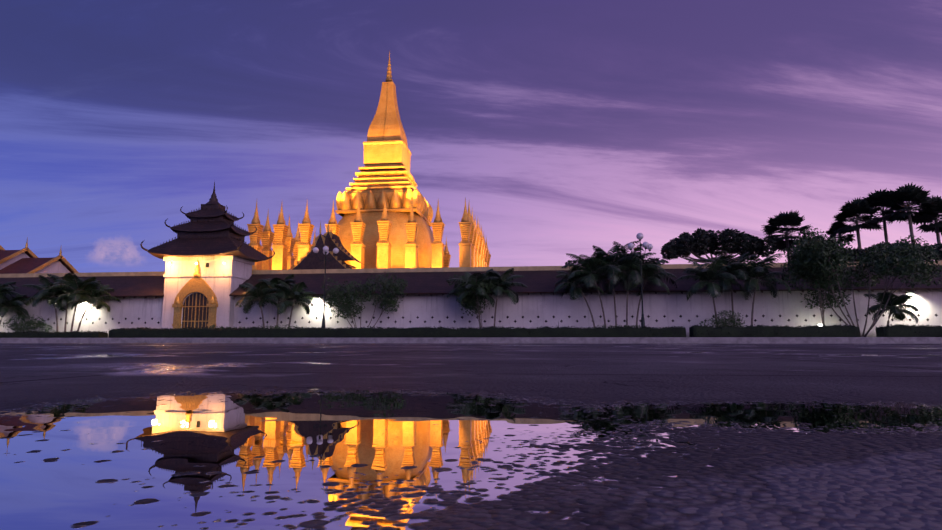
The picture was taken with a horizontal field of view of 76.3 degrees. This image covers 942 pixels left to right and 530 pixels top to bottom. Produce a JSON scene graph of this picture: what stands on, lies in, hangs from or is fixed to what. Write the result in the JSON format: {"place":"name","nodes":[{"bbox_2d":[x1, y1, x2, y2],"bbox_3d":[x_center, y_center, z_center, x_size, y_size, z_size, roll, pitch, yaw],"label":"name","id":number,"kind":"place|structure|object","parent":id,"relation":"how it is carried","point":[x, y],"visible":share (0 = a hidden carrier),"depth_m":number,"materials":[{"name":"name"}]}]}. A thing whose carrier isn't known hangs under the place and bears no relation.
{"place":"outdoors","nodes":[
{"label":"outdoors","id":0,"kind":"place"},
{"bbox_2d":[0,236,78,273],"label":"temple hall","id":1,"kind":"structure","parent":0,"point":[26,259],"depth_m":80.92,"materials":[{"name":"tile"}]},
{"bbox_2d":[0,343,941,529],"bbox_3d":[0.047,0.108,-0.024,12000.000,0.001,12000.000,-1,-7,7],"label":"ground","id":2,"kind":"structure","parent":0,"point":[289,436],"depth_m":0.70,"materials":[{"name":"grey asphalt"}]},
{"bbox_2d":[140,182,274,328],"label":"gate pavilion","id":3,"kind":"structure","parent":2,"relation":"on","point":[213,236],"depth_m":41.55,"materials":[{"name":"paint"}]},
{"bbox_2d":[288,220,361,269],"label":"pavilion roof","id":4,"kind":"structure","parent":2,"relation":"on","point":[330,240],"depth_m":53.66,"materials":[{"name":"tile"}]},
{"bbox_2d":[335,51,433,268],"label":"stupa","id":5,"kind":"object","parent":2,"relation":"on","point":[384,174],"visible":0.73,"depth_m":83.74,"materials":[{"name":"gold metal"}]},
{"bbox_2d":[247,197,490,269],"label":"spires","id":6,"kind":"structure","parent":5,"relation":"on","point":[473,249],"depth_m":74.33,"materials":[{"name":"gold metal"}]},
{"bbox_2d":[0,260,941,337],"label":"cloister wall","id":7,"kind":"structure","parent":2,"relation":"on","point":[425,302],"depth_m":39.77,"materials":[{"name":"paint"}]},
{"bbox_2d":[0,337,941,343],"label":"curb","id":8,"kind":"structure","parent":2,"relation":"on","point":[712,340],"depth_m":33.73,"materials":[{"name":"concrete"}]},
{"bbox_2d":[0,241,918,331],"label":"palms","id":9,"kind":"object","parent":8,"relation":"on","point":[616,265],"visible":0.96,"depth_m":37.20,"materials":[{"name":"green plant"}]},
{"bbox_2d":[0,324,941,337],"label":"hedges","id":10,"kind":"object","parent":8,"relation":"on","point":[899,330],"visible":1,"depth_m":34.53,"materials":[{"name":"green plant"}]},
{"bbox_2d":[3,228,941,336],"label":"bushes","id":11,"kind":"object","parent":8,"relation":"on","point":[814,258],"visible":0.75,"depth_m":34.94,"materials":[{"name":"green plant"}]},
{"bbox_2d":[313,233,652,327],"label":"street lamps","id":12,"kind":"object","parent":8,"relation":"on","point":[646,245],"visible":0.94,"depth_m":35.81,"materials":[{"name":"metal"}]},
{"bbox_2d":[169,262,913,325],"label":"floodlights","id":13,"kind":"object","parent":8,"relation":"on","point":[818,324],"visible":0.62,"depth_m":36.68,"materials":[{"name":"metal"}]},
{"bbox_2d":[565,183,941,265],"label":"trees","id":14,"kind":"object","parent":2,"relation":"on","point":[699,243],"visible":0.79,"depth_m":86.59,"materials":[{"name":"green plant"}]},
{"bbox_2d":[0,0,941,272],"label":"sky","id":15,"kind":"structure","parent":0,"point":[563,127],"materials":[{"name":"purple"}]}
]}

